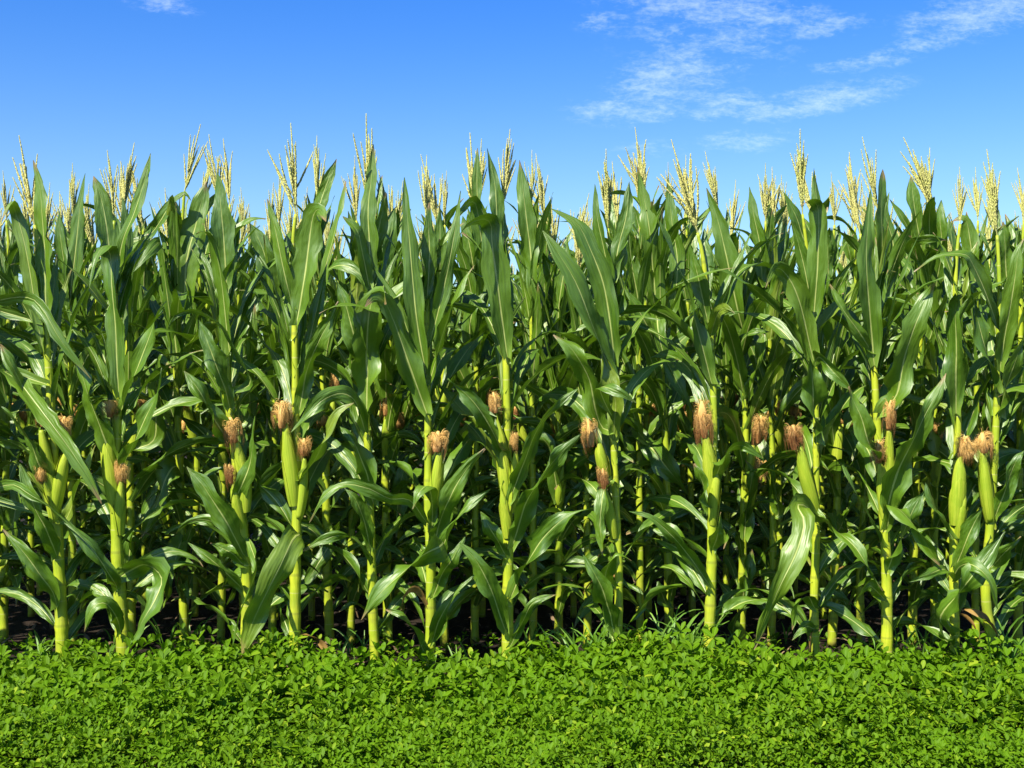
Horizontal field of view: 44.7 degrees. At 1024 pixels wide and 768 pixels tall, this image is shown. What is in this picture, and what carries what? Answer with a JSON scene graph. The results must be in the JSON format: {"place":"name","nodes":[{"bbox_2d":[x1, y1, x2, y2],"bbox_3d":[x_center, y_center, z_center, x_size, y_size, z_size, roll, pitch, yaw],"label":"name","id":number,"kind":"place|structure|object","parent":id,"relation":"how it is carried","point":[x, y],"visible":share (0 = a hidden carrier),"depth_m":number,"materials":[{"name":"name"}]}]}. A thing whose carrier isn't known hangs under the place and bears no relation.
{"place":"outdoors","nodes":[
{"label":"outdoors","id":0,"kind":"place"},
{"bbox_2d":[0,390,1023,767],"bbox_3d":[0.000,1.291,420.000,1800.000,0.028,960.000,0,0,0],"label":"ground","id":1,"kind":"structure","parent":0,"point":[20,620],"depth_m":6.72,"materials":[{"name":"soil"}]},
{"bbox_2d":[0,174,64,643],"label":"corn plant","id":2,"kind":"object","parent":1,"relation":"on","point":[9,517],"visible":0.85,"depth_m":6.11,"materials":[{"name":"green plant"}]},
{"bbox_2d":[8,183,84,616],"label":"corn plant","id":3,"kind":"object","parent":1,"relation":"on","point":[23,419],"visible":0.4,"depth_m":6.83,"materials":[{"name":"green plant"}]},
{"bbox_2d":[0,186,107,588],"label":"corn plant","id":4,"kind":"object","parent":1,"relation":"on","point":[67,216],"visible":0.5,"depth_m":7.43,"materials":[{"name":"green plant"}]},
{"bbox_2d":[0,184,108,594],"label":"corn plant","id":5,"kind":"object","parent":1,"relation":"on","point":[48,211],"visible":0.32,"depth_m":7.56,"materials":[{"name":"green plant"}]},
{"bbox_2d":[0,136,149,652],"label":"corn plant","id":6,"kind":"object","parent":1,"relation":"on","point":[41,299],"visible":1,"depth_m":5.35,"materials":[{"name":"green plant"}]},
{"bbox_2d":[0,226,164,612],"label":"corn plant","id":7,"kind":"object","parent":1,"relation":"on","point":[88,300],"visible":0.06,"depth_m":6.77,"materials":[{"name":"green plant"}]},
{"bbox_2d":[18,201,162,561],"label":"corn plant","id":8,"kind":"object","parent":1,"relation":"on","point":[89,229],"visible":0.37,"depth_m":7.40,"materials":[{"name":"green plant"}]},
{"bbox_2d":[74,188,106,574],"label":"corn plant","id":9,"kind":"object","parent":1,"relation":"on","point":[99,273],"visible":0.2,"depth_m":8.13,"materials":[{"name":"green plant"}]},
{"bbox_2d":[0,163,211,646],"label":"corn plant","id":10,"kind":"object","parent":1,"relation":"on","point":[71,247],"visible":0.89,"depth_m":6.04,"materials":[{"name":"green plant"}]},
{"bbox_2d":[20,167,207,584],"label":"corn plant","id":11,"kind":"object","parent":1,"relation":"on","point":[95,466],"visible":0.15,"depth_m":6.78,"materials":[{"name":"green plant"}]},
{"bbox_2d":[12,142,224,646],"bbox_3d":[-1.870,0.047,6.076,1.171,2.462,0.551,0,0,0],"label":"corn plant","id":12,"kind":"object","parent":1,"relation":"on","point":[153,436],"visible":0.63,"depth_m":6.05,"materials":[{"name":"green plant"}]},
{"bbox_2d":[90,167,172,614],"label":"corn plant","id":13,"kind":"object","parent":1,"relation":"on","point":[147,318],"visible":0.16,"depth_m":6.74,"materials":[{"name":"green plant"}]},
{"bbox_2d":[75,220,201,593],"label":"corn plant","id":14,"kind":"object","parent":1,"relation":"on","point":[137,503],"visible":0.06,"depth_m":7.52,"materials":[{"name":"green plant"}]},
{"bbox_2d":[61,150,224,661],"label":"corn plant","id":15,"kind":"object","parent":1,"relation":"on","point":[155,567],"visible":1,"depth_m":5.36,"materials":[{"name":"green plant"}]},
{"bbox_2d":[90,190,219,596],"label":"corn plant","id":16,"kind":"object","parent":1,"relation":"on","point":[183,424],"visible":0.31,"depth_m":7.47,"materials":[{"name":"green plant"}]},
{"bbox_2d":[80,124,231,643],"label":"corn plant","id":17,"kind":"object","parent":1,"relation":"on","point":[183,229],"visible":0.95,"depth_m":6.03,"materials":[{"name":"green plant"}]},
{"bbox_2d":[139,606,212,642],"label":"grass tuft","id":18,"kind":"object","parent":1,"relation":"on","point":[172,631],"visible":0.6,"depth_m":6.10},
{"bbox_2d":[154,210,258,597],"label":"corn plant","id":19,"kind":"object","parent":1,"relation":"on","point":[202,510],"visible":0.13,"depth_m":7.45,"materials":[{"name":"green plant"}]},
{"bbox_2d":[123,167,318,616],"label":"corn plant","id":20,"kind":"object","parent":1,"relation":"on","point":[189,413],"visible":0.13,"depth_m":6.83,"materials":[{"name":"green plant"}]},
{"bbox_2d":[137,139,327,644],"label":"corn plant","id":21,"kind":"object","parent":1,"relation":"on","point":[256,360],"visible":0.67,"depth_m":6.10,"materials":[{"name":"green plant"}]},
{"bbox_2d":[185,187,301,565],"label":"corn plant","id":22,"kind":"object","parent":1,"relation":"on","point":[241,208],"visible":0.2,"depth_m":7.56,"materials":[{"name":"green plant"}]},
{"bbox_2d":[168,211,327,617],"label":"corn plant","id":23,"kind":"object","parent":1,"relation":"on","point":[241,282],"visible":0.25,"depth_m":6.78,"materials":[{"name":"green plant"}]},
{"bbox_2d":[162,136,353,665],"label":"corn plant","id":24,"kind":"object","parent":1,"relation":"on","point":[223,516],"visible":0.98,"depth_m":5.36,"materials":[{"name":"green plant"}]},
{"bbox_2d":[179,179,346,640],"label":"corn plant","id":25,"kind":"object","parent":1,"relation":"on","point":[262,246],"visible":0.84,"depth_m":6.00,"materials":[{"name":"green plant"}]},
{"bbox_2d":[202,201,342,584],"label":"corn plant","id":26,"kind":"object","parent":1,"relation":"on","point":[288,224],"visible":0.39,"depth_m":7.50,"materials":[{"name":"green plant"}]},
{"bbox_2d":[192,123,353,655],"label":"corn plant","id":27,"kind":"object","parent":1,"relation":"on","point":[294,370],"visible":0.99,"depth_m":5.34,"materials":[{"name":"green plant"}]},
{"bbox_2d":[239,183,334,619],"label":"corn plant","id":28,"kind":"object","parent":1,"relation":"on","point":[259,387],"visible":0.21,"depth_m":6.67,"materials":[{"name":"green plant"}]},
{"bbox_2d":[257,154,341,596],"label":"corn plant","id":29,"kind":"object","parent":1,"relation":"on","point":[316,494],"visible":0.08,"depth_m":7.42,"materials":[{"name":"green plant"}]},
{"bbox_2d":[200,138,433,646],"bbox_3d":[-0.932,0.031,6.086,1.121,2.500,0.611,0,0,0],"label":"corn plant","id":30,"kind":"object","parent":1,"relation":"on","point":[323,556],"visible":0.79,"depth_m":6.05,"materials":[{"name":"green plant"}]},
{"bbox_2d":[254,187,404,620],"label":"corn plant","id":31,"kind":"object","parent":1,"relation":"on","point":[312,502],"visible":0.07,"depth_m":6.67,"materials":[{"name":"green plant"}]},
{"bbox_2d":[259,156,434,643],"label":"corn plant","id":32,"kind":"object","parent":1,"relation":"on","point":[353,593],"visible":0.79,"depth_m":6.11,"materials":[{"name":"green plant"}]},
{"bbox_2d":[320,214,393,561],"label":"corn plant","id":33,"kind":"object","parent":1,"relation":"on","point":[333,283],"visible":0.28,"depth_m":8.23,"materials":[{"name":"green plant"}]},
{"bbox_2d":[331,626,384,661],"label":"grass tuft","id":34,"kind":"object","parent":1,"relation":"on","point":[347,643],"visible":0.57,"depth_m":5.73,"materials":[{"name":"plant"}]},
{"bbox_2d":[268,138,461,620],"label":"corn plant","id":35,"kind":"object","parent":1,"relation":"on","point":[334,518],"visible":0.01,"depth_m":6.75,"materials":[{"name":"green plant"}]},
{"bbox_2d":[263,113,482,660],"bbox_3d":[-0.629,0.055,5.523,0.858,2.447,0.756,0,0,-31],"label":"corn plant","id":36,"kind":"object","parent":1,"relation":"on","point":[365,337],"visible":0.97,"depth_m":5.38,"materials":[{"name":"green plant"}]},
{"bbox_2d":[335,192,466,645],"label":"corn plant","id":37,"kind":"object","parent":1,"relation":"on","point":[390,395],"visible":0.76,"depth_m":6.03,"materials":[{"name":"green plant"}]},
{"bbox_2d":[331,182,471,595],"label":"corn plant","id":38,"kind":"object","parent":1,"relation":"on","point":[342,345],"visible":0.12,"depth_m":7.46,"materials":[{"name":"green plant"}]},
{"bbox_2d":[364,170,454,611],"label":"corn plant","id":39,"kind":"object","parent":1,"relation":"on","point":[406,407],"visible":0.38,"depth_m":6.77,"materials":[{"name":"green plant"}]},
{"bbox_2d":[309,155,521,669],"bbox_3d":[-0.394,0.138,5.452,0.876,2.280,0.885,0,0,0],"label":"corn plant","id":40,"kind":"object","parent":1,"relation":"on","point":[419,327],"visible":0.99,"depth_m":5.31,"materials":[{"name":"green plant"}]},
{"bbox_2d":[366,216,500,596],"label":"corn plant","id":41,"kind":"object","parent":1,"relation":"on","point":[417,520],"visible":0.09,"depth_m":7.49,"materials":[{"name":"green plant"}]},
{"bbox_2d":[336,154,542,588],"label":"corn plant","id":42,"kind":"object","parent":1,"relation":"on","point":[435,208],"visible":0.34,"depth_m":6.69,"materials":[{"name":"green plant"}]},
{"bbox_2d":[360,170,521,646],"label":"corn plant","id":43,"kind":"object","parent":1,"relation":"on","point":[440,233],"visible":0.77,"depth_m":6.04,"materials":[{"name":"green plant"}]},
{"bbox_2d":[394,133,529,644],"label":"corn plant","id":44,"kind":"object","parent":1,"relation":"on","point":[469,256],"visible":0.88,"depth_m":6.07,"materials":[{"name":"green plant"}]},
{"bbox_2d":[409,257,540,572],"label":"corn plant","id":45,"kind":"object","parent":1,"relation":"on","point":[487,496],"visible":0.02,"depth_m":8.13,"materials":[{"name":"green plant"}]},
{"bbox_2d":[447,273,519,533],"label":"corn plant","id":46,"kind":"object","parent":1,"relation":"on","point":[457,345],"visible":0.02,"depth_m":7.64,"materials":[{"name":"green plant"}]},
{"bbox_2d":[401,139,569,616],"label":"corn plant","id":47,"kind":"object","parent":1,"relation":"on","point":[540,463],"visible":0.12,"depth_m":6.80,"materials":[{"name":"green plant"}]},
{"bbox_2d":[453,225,522,584],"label":"corn plant","id":48,"kind":"object","parent":1,"relation":"on","point":[500,415],"visible":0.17,"depth_m":7.45,"materials":[{"name":"green plant"}]},
{"bbox_2d":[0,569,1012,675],"bbox_3d":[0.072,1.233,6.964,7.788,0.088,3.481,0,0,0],"label":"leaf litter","id":49,"kind":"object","parent":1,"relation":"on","point":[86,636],"visible":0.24,"depth_m":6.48,"materials":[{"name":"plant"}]},
{"bbox_2d":[0,619,1023,767],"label":"ground cover","id":50,"kind":"object","parent":1,"relation":"on","point":[76,694],"visible":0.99,"depth_m":4.42,"materials":[{"name":"green plant"}]},
{"bbox_2d":[411,155,628,646],"bbox_3d":[0.018,0.069,6.152,1.156,2.418,0.526,0,0,0],"label":"corn plant","id":51,"kind":"object","parent":1,"relation":"on","point":[533,240],"visible":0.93,"depth_m":6.05,"materials":[{"name":"green plant"}]},
{"bbox_2d":[435,132,623,675],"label":"corn plant","id":52,"kind":"object","parent":1,"relation":"on","point":[498,443],"visible":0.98,"depth_m":5.32,"materials":[{"name":"green plant"}]},
{"bbox_2d":[486,238,580,570],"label":"corn plant","id":53,"kind":"object","parent":1,"relation":"on","point":[521,430],"visible":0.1,"depth_m":6.79,"materials":[{"name":"green plant"}]},
{"bbox_2d":[489,202,581,579],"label":"corn plant","id":54,"kind":"object","parent":1,"relation":"on","point":[540,414],"visible":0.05,"depth_m":8.13,"materials":[{"name":"green plant"}]},
{"bbox_2d":[519,621,577,652],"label":"grass tuft","id":55,"kind":"object","parent":1,"relation":"on","point":[527,640],"visible":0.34,"depth_m":5.76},
{"bbox_2d":[510,156,591,594],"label":"corn plant","id":56,"kind":"object","parent":1,"relation":"on","point":[541,202],"visible":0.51,"depth_m":7.54,"materials":[{"name":"green plant"}]},
{"bbox_2d":[490,194,646,617],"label":"corn plant","id":57,"kind":"object","parent":1,"relation":"on","point":[573,596],"visible":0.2,"depth_m":6.81,"materials":[{"name":"green plant"}]},
{"bbox_2d":[463,196,683,645],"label":"corn plant","id":58,"kind":"object","parent":1,"relation":"on","point":[557,295],"visible":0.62,"depth_m":6.06,"materials":[{"name":"green plant"}]},
{"bbox_2d":[537,616,629,668],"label":"grass tuft","id":59,"kind":"object","parent":1,"relation":"on","point":[573,642],"visible":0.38,"depth_m":5.34,"materials":[{"name":"plant"}]},
{"bbox_2d":[514,208,657,595],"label":"corn plant","id":60,"kind":"object","parent":1,"relation":"on","point":[564,421],"visible":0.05,"depth_m":7.45,"materials":[{"name":"green plant"}]},
{"bbox_2d":[486,217,693,643],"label":"corn plant","id":61,"kind":"object","parent":1,"relation":"on","point":[623,469],"visible":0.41,"depth_m":6.08,"materials":[{"name":"green plant"}]},
{"bbox_2d":[587,161,644,580],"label":"corn plant","id":62,"kind":"object","parent":1,"relation":"on","point":[614,214],"visible":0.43,"depth_m":6.85,"materials":[{"name":"green plant"}]},
{"bbox_2d":[529,152,730,671],"bbox_3d":[0.474,0.134,5.514,0.808,2.289,0.820,0,0,-11],"label":"corn plant","id":63,"kind":"object","parent":1,"relation":"on","point":[605,263],"visible":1,"depth_m":5.33,"materials":[{"name":"green plant"}]},
{"bbox_2d":[519,142,743,640],"bbox_3d":[0.607,0.048,6.029,1.081,2.461,0.688,0,0,-27],"label":"corn plant","id":64,"kind":"object","parent":1,"relation":"on","point":[657,454],"visible":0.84,"depth_m":6.10,"materials":[{"name":"green plant"}]},
{"bbox_2d":[620,204,656,571],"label":"corn plant","id":65,"kind":"object","parent":1,"relation":"on","point":[629,540],"visible":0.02,"depth_m":7.47,"materials":[{"name":"green plant"}]},
{"bbox_2d":[538,128,739,617],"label":"corn plant","id":66,"kind":"object","parent":1,"relation":"on","point":[647,418],"visible":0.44,"depth_m":6.79,"materials":[{"name":"green plant"}]},
{"bbox_2d":[619,166,705,644],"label":"corn plant","id":67,"kind":"object","parent":1,"relation":"on","point":[662,397],"visible":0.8,"depth_m":6.05,"materials":[{"name":"green plant"}]},
{"bbox_2d":[623,601,728,667],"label":"grass tuft","id":68,"kind":"object","parent":1,"relation":"on","point":[694,632],"visible":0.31,"depth_m":5.44,"materials":[{"name":"plant"}]},
{"bbox_2d":[627,314,734,565],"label":"corn plant","id":69,"kind":"object","parent":1,"relation":"on","point":[696,486],"visible":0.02,"depth_m":8.18,"materials":[{"name":"green plant"}]},
{"bbox_2d":[618,159,758,616],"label":"corn plant","id":70,"kind":"object","parent":1,"relation":"on","point":[684,422],"visible":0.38,"depth_m":6.83,"materials":[{"name":"green plant"}]},
{"bbox_2d":[627,196,757,595],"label":"corn plant","id":71,"kind":"object","parent":1,"relation":"on","point":[683,591],"visible":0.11,"depth_m":7.52,"materials":[{"name":"green plant"}]},
{"bbox_2d":[619,139,785,657],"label":"corn plant","id":72,"kind":"object","parent":1,"relation":"on","point":[709,465],"visible":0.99,"depth_m":5.38,"materials":[{"name":"green plant"}]},
{"bbox_2d":[651,180,801,581],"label":"corn plant","id":73,"kind":"object","parent":1,"relation":"on","point":[734,399],"visible":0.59,"depth_m":7.43,"materials":[{"name":"green plant"}]},
{"bbox_2d":[650,248,844,616],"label":"corn plant","id":74,"kind":"object","parent":1,"relation":"on","point":[724,445],"visible":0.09,"depth_m":6.85,"materials":[{"name":"green plant"}]},
{"bbox_2d":[672,152,832,644],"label":"corn plant","id":75,"kind":"object","parent":1,"relation":"on","point":[726,251],"visible":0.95,"depth_m":6.04,"materials":[{"name":"green plant"}]},
{"bbox_2d":[692,176,844,595],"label":"corn plant","id":76,"kind":"object","parent":1,"relation":"on","point":[763,545],"visible":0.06,"depth_m":7.49,"materials":[{"name":"green plant"}]},
{"bbox_2d":[681,163,862,646],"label":"corn plant","id":77,"kind":"object","parent":1,"relation":"on","point":[777,346],"visible":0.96,"depth_m":6.05,"materials":[{"name":"green plant"}]},
{"bbox_2d":[694,175,849,594],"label":"corn plant","id":78,"kind":"object","parent":1,"relation":"on","point":[783,203],"visible":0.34,"depth_m":7.56,"materials":[{"name":"green plant"}]},
{"bbox_2d":[702,170,850,618],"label":"corn plant","id":79,"kind":"object","parent":1,"relation":"on","point":[780,434],"visible":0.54,"depth_m":6.78,"materials":[{"name":"green plant"}]},
{"bbox_2d":[711,183,851,535],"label":"corn plant","id":80,"kind":"object","parent":1,"relation":"on","point":[787,496],"visible":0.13,"depth_m":8.16,"materials":[{"name":"green plant"}]},
{"bbox_2d":[709,129,921,670],"bbox_3d":[1.238,0.089,5.545,0.913,2.379,0.932,0,0,38],"label":"corn plant","id":81,"kind":"object","parent":1,"relation":"on","point":[805,293],"visible":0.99,"depth_m":5.37,"materials":[{"name":"green plant"}]},
{"bbox_2d":[758,155,903,619],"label":"corn plant","id":82,"kind":"object","parent":1,"relation":"on","point":[856,382],"visible":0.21,"depth_m":6.75,"materials":[{"name":"green plant"}]},
{"bbox_2d":[757,174,928,645],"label":"corn plant","id":83,"kind":"object","parent":1,"relation":"on","point":[836,439],"visible":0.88,"depth_m":6.06,"materials":[{"name":"green plant"}]},
{"bbox_2d":[783,228,913,566],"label":"corn plant","id":84,"kind":"object","parent":1,"relation":"on","point":[830,503],"visible":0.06,"depth_m":7.49,"materials":[{"name":"green plant"}]},
{"bbox_2d":[755,161,948,616],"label":"corn plant","id":85,"kind":"object","parent":1,"relation":"on","point":[850,252],"visible":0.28,"depth_m":6.78,"materials":[{"name":"green plant"}]},
{"bbox_2d":[806,255,897,523],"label":"corn plant","id":86,"kind":"object","parent":1,"relation":"on","point":[842,360],"visible":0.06,"depth_m":8.15,"materials":[{"name":"green plant"}]},
{"bbox_2d":[777,152,945,676],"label":"corn plant","id":87,"kind":"object","parent":1,"relation":"on","point":[890,476],"visible":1,"depth_m":5.30,"materials":[{"name":"green plant"}]},
{"bbox_2d":[784,137,940,645],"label":"corn plant","id":88,"kind":"object","parent":1,"relation":"on","point":[884,228],"visible":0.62,"depth_m":6.03,"materials":[{"name":"green plant"}]},
{"bbox_2d":[825,186,910,597],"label":"corn plant","id":89,"kind":"object","parent":1,"relation":"on","point":[868,523],"visible":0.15,"depth_m":7.44,"materials":[{"name":"green plant"}]},
{"bbox_2d":[799,199,989,584],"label":"corn plant","id":90,"kind":"object","parent":1,"relation":"on","point":[888,360],"visible":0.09,"depth_m":6.84,"materials":[{"name":"green plant"}]},
{"bbox_2d":[851,624,942,656],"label":"grass tuft","id":91,"kind":"object","parent":1,"relation":"on","point":[896,644],"visible":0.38,"depth_m":5.50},
{"bbox_2d":[829,137,988,644],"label":"corn plant","id":92,"kind":"object","parent":1,"relation":"on","point":[921,181],"visible":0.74,"depth_m":6.06,"materials":[{"name":"green plant"}]},
{"bbox_2d":[842,211,1007,589],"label":"corn plant","id":93,"kind":"object","parent":1,"relation":"on","point":[906,542],"visible":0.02,"depth_m":7.46,"materials":[{"name":"green plant"}]},
{"bbox_2d":[850,167,1023,662],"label":"corn plant","id":94,"kind":"object","parent":1,"relation":"on","point":[967,574],"visible":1,"depth_m":5.38,"materials":[{"name":"green plant"}]},
{"bbox_2d":[860,167,1023,640],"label":"corn plant","id":95,"kind":"object","parent":1,"relation":"on","point":[970,237],"visible":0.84,"depth_m":6.09,"materials":[{"name":"green plant"}]},
{"bbox_2d":[895,148,991,648],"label":"corn plant","id":96,"kind":"object","parent":1,"relation":"on","point":[934,221],"visible":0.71,"depth_m":6.06,"materials":[{"name":"green plant"}]},
{"bbox_2d":[891,207,1013,556],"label":"corn plant","id":97,"kind":"object","parent":1,"relation":"on","point":[968,408],"visible":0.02,"depth_m":7.50,"materials":[{"name":"green plant"}]},
{"bbox_2d":[893,215,1013,581],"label":"corn plant","id":98,"kind":"object","parent":1,"relation":"on","point":[942,328],"visible":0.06,"depth_m":6.88,"materials":[{"name":"green plant"}]},
{"bbox_2d":[903,149,1023,658],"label":"corn plant","id":99,"kind":"object","parent":1,"relation":"on","point":[995,317],"visible":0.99,"depth_m":5.40,"materials":[{"name":"green plant"}]},
{"bbox_2d":[943,207,1012,594],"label":"corn plant","id":100,"kind":"object","parent":1,"relation":"on","point":[988,236],"visible":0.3,"depth_m":7.57,"materials":[{"name":"green plant"}]},
{"bbox_2d":[938,217,1023,585],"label":"corn plant","id":101,"kind":"object","parent":1,"relation":"on","point":[1009,437],"visible":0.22,"depth_m":6.90,"materials":[{"name":"green plant"}]},
{"bbox_2d":[939,195,1023,619],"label":"corn plant","id":102,"kind":"object","parent":1,"relation":"on","point":[985,424],"visible":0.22,"depth_m":6.79,"materials":[{"name":"green plant"}]},
{"bbox_2d":[967,292,1023,597],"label":"corn plant","id":103,"kind":"object","parent":1,"relation":"on","point":[1012,387],"visible":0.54,"depth_m":5.50,"materials":[{"name":"green plant"}]},
{"bbox_2d":[970,168,1023,640],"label":"corn plant","id":104,"kind":"object","parent":1,"relation":"on","point":[1011,237],"visible":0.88,"depth_m":6.08,"materials":[{"name":"green plant"}]},
{"bbox_2d":[978,610,1023,671],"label":"grass tuft","id":105,"kind":"object","parent":1,"relation":"on","point":[1021,642],"visible":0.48,"depth_m":5.31,"materials":[{"name":"plant"}]},
{"bbox_2d":[0,0,1023,334],"label":"sky","id":106,"kind":"structure","parent":0,"point":[571,83],"materials":[{"name":"blue"}]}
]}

